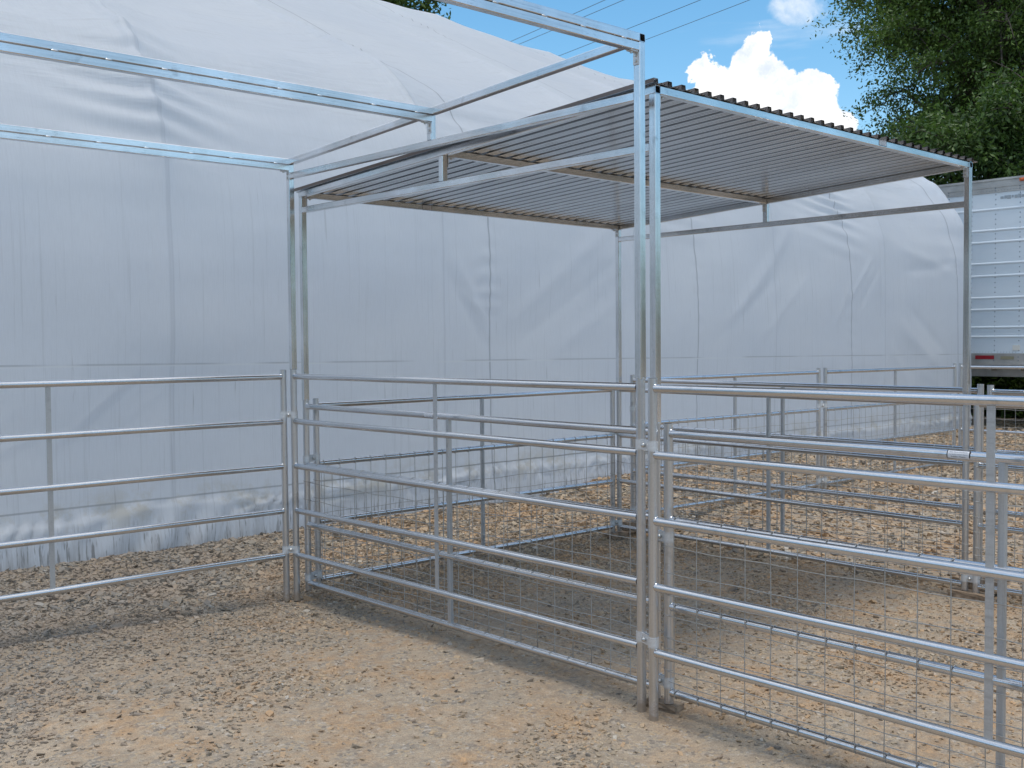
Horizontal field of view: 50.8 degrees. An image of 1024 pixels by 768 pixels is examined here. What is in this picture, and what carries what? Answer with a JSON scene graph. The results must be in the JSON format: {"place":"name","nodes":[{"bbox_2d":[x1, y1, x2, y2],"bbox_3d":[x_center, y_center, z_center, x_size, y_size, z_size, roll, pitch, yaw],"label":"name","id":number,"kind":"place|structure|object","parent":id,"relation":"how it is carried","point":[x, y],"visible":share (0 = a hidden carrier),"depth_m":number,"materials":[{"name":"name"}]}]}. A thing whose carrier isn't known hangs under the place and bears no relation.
{"place":"outdoors","nodes":[
{"label":"outdoors","id":0,"kind":"place"},
{"bbox_2d":[0,383,1023,767],"bbox_3d":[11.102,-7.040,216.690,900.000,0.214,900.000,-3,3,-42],"label":"ground","id":1,"kind":"structure","parent":0,"point":[690,725],"depth_m":5.27,"materials":[{"name":"beige soil"}]},
{"bbox_2d":[0,370,299,602],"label":"pipe panel","id":2,"kind":"object","parent":1,"relation":"on","point":[49,435],"visible":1,"depth_m":6.46,"materials":[{"name":"silver metal"}]},
{"bbox_2d":[0,0,645,378],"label":"shelter frame","id":3,"kind":"object","parent":1,"relation":"on","point":[614,39],"visible":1,"depth_m":5.16,"materials":[{"name":"silver metal"}]},
{"bbox_2d":[381,0,450,19],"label":"broadleaf tree","id":4,"kind":"object","parent":1,"relation":"on","point":[425,6],"visible":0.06,"depth_m":34.38,"materials":[{"name":"green plant"}]},
{"bbox_2d":[312,389,614,582],"bbox_3d":[-0.226,0.688,8.278,2.996,1.279,0.055,-3,3,-42],"label":"panel","id":5,"kind":"object","parent":1,"relation":"on","point":[482,447],"visible":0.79,"depth_m":8.15,"materials":[{"name":"silver metal"}]},
{"bbox_2d":[290,369,658,712],"bbox_3d":[-0.398,0.703,5.960,0.087,1.536,3.147,-3,3,-42],"label":"pipe panel","id":6,"kind":"object","parent":1,"relation":"on","point":[643,639],"visible":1,"depth_m":5.59,"materials":[{"name":"silver metal"}]},
{"bbox_2d":[302,400,661,697],"bbox_3d":[-0.330,0.772,6.121,0.154,1.274,3.103,-3,3,-42],"label":"panel","id":7,"kind":"object","parent":1,"relation":"on","point":[449,555],"visible":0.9,"depth_m":5.97,"materials":[{"name":"silver metal"}]},
{"bbox_2d":[0,0,971,571],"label":"fabric building","id":8,"kind":"structure","parent":1,"relation":"on","point":[116,266],"depth_m":10.02,"materials":[{"name":"white fabric"}]},
{"bbox_2d":[603,530,628,538],"bbox_3d":[0.898,1.300,9.300,0.117,0.043,0.228,2,3,45],"label":"wood block","id":9,"kind":"object","parent":1,"relation":"on","point":[622,533],"depth_m":9.25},
{"bbox_2d":[622,520,646,531],"bbox_3d":[1.072,1.242,9.463,0.228,0.083,0.118,-3,3,-42],"label":"wood block","id":10,"kind":"object","parent":1,"relation":"on","point":[632,523],"depth_m":9.38,"materials":[{"name":"wood"}]},
{"bbox_2d":[630,368,820,511],"bbox_3d":[2.115,0.515,10.368,2.943,1.281,0.098,-2,3,-42],"label":"panel","id":11,"kind":"object","parent":1,"relation":"on","point":[735,416],"visible":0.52,"depth_m":10.40,"materials":[{"name":"silver metal"}]},
{"bbox_2d":[479,430,1023,598],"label":"gravel","id":12,"kind":"structure","parent":1,"relation":"on","point":[902,488],"depth_m":10.24,"materials":[{"name":"brown gravel"}]},
{"bbox_2d":[648,378,1023,758],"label":"pipe panel","id":13,"kind":"object","parent":1,"relation":"on","point":[990,573],"visible":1,"depth_m":4.06,"materials":[{"name":"silver metal"}]},
{"bbox_2d":[658,423,1023,767],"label":"panel","id":14,"kind":"object","parent":1,"relation":"on","point":[1002,683],"visible":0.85,"depth_m":4.24,"materials":[{"name":"silver metal"}]},
{"bbox_2d":[816,363,955,488],"bbox_3d":[4.366,0.424,12.374,3.190,1.286,0.060,-3,3,-43],"label":"panel","id":15,"kind":"object","parent":1,"relation":"on","point":[823,405],"visible":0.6,"depth_m":12.20,"materials":[{"name":"silver metal"}]},
{"bbox_2d":[802,0,1023,179],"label":"broadleaf tree","id":16,"kind":"object","parent":1,"relation":"on","point":[986,28],"visible":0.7,"depth_m":25.77,"materials":[{"name":"green plant"}]},
{"bbox_2d":[883,52,1023,384],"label":"bushy tree","id":17,"kind":"object","parent":1,"relation":"on","point":[990,141],"visible":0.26,"depth_m":21.86,"materials":[{"name":"green plant"}]},
{"bbox_2d":[947,587,994,602],"bbox_3d":[2.984,1.377,7.021,0.118,0.053,0.268,-2,3,-36],"label":"wood block","id":18,"kind":"object","parent":1,"relation":"on","point":[957,592],"depth_m":7.00,"materials":[{"name":"brown wood"}]},
{"bbox_2d":[610,388,969,590],"bbox_3d":[1.911,0.673,8.148,0.094,1.273,3.116,-3,3,-42],"label":"panel","id":19,"kind":"object","parent":18,"relation":"on","point":[768,499],"visible":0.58,"depth_m":7.86,"materials":[{"name":"silver metal"}]},
{"bbox_2d":[294,78,976,423],"bbox_3d":[0.783,-0.660,7.076,3.204,1.599,3.107,-3,3,-42],"label":"roofed shelter","id":20,"kind":"object","parent":19,"relation":"on","point":[707,153],"visible":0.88,"depth_m":6.72,"materials":[{"name":"silver metal"}]},
{"bbox_2d":[937,175,1023,376],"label":"semi trailer","id":21,"kind":"object","parent":1,"relation":"on","point":[997,299],"visible":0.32,"depth_m":18.24,"materials":[{"name":"grey metal"}]},
{"bbox_2d":[938,4,1023,98],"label":"broadleaf tree","id":22,"kind":"object","parent":1,"relation":"on","point":[1011,69],"visible":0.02,"depth_m":27.80,"materials":[{"name":"green plant"}]},
{"bbox_2d":[968,577,996,593],"bbox_3d":[3.118,1.327,7.134,0.248,0.080,0.107,2,3,42],"label":"wood block","id":23,"kind":"object","parent":1,"relation":"on","point":[970,585],"depth_m":7.10,"materials":[{"name":"wood"}]},
{"bbox_2d":[630,375,983,577],"bbox_3d":[2.073,0.603,8.266,0.056,1.292,3.090,-3,3,-42],"label":"panel","id":24,"kind":"object","parent":23,"relation":"on","point":[978,390],"visible":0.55,"depth_m":8.07,"materials":[{"name":"silver metal"}]},
{"bbox_2d":[980,385,1023,566],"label":"panel","id":25,"kind":"object","parent":23,"relation":"on","point":[991,390],"visible":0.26,"depth_m":6.96,"materials":[{"name":"silver metal"}]},
{"bbox_2d":[952,363,1023,465],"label":"panel","id":26,"kind":"object","parent":1,"relation":"on","point":[960,428],"visible":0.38,"depth_m":13.26,"materials":[{"name":"silver metal"}]},
{"bbox_2d":[956,418,1023,436],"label":"gravel","id":27,"kind":"structure","parent":1,"relation":"on","point":[1010,423],"depth_m":18.87,"materials":[{"name":"brown gravel"}]},
{"bbox_2d":[961,405,1023,596],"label":"panel","id":28,"kind":"object","parent":1,"relation":"on","point":[977,527],"visible":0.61,"depth_m":6.94,"materials":[{"name":"silver metal"}]},
{"bbox_2d":[971,376,1023,417],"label":"weeds","id":29,"kind":"object","parent":1,"relation":"on","point":[1009,383],"visible":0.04,"depth_m":21.57,"materials":[{"name":"green plant"}]},
{"bbox_2d":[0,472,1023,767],"bbox_3d":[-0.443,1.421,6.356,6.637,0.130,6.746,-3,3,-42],"label":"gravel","id":30,"kind":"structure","parent":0,"point":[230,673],"depth_m":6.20,"materials":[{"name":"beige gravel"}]},
{"bbox_2d":[510,0,603,41],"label":"power line","id":31,"kind":"object","parent":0,"point":[574,13],"visible":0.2,"depth_m":45.61,"materials":[{"name":"black"}]},
{"bbox_2d":[520,0,622,43],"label":"power line","id":32,"kind":"object","parent":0,"point":[584,16],"visible":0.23,"depth_m":45.73,"materials":[{"name":"black"}]},
{"bbox_2d":[559,0,699,55],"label":"power line","id":33,"kind":"object","parent":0,"point":[638,24],"visible":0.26,"depth_m":45.96,"materials":[{"name":"black"}]},
{"bbox_2d":[646,697,684,713],"bbox_3d":[0.698,1.476,4.952,0.177,0.041,0.078,1,3,41],"label":"wood block","id":34,"kind":"object","parent":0,"point":[675,707],"depth_m":4.91,"materials":[{"name":"brown wood"}]},
{"bbox_2d":[407,0,982,179],"label":"sky","id":35,"kind":"structure","parent":0,"point":[760,52],"materials":[{"name":"blue"}]},
{"bbox_2d":[646,0,748,39],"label":"power line","id":36,"kind":"object","parent":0,"point":[699,19],"visible":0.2,"depth_m":46.63,"materials":[{"name":"black"}]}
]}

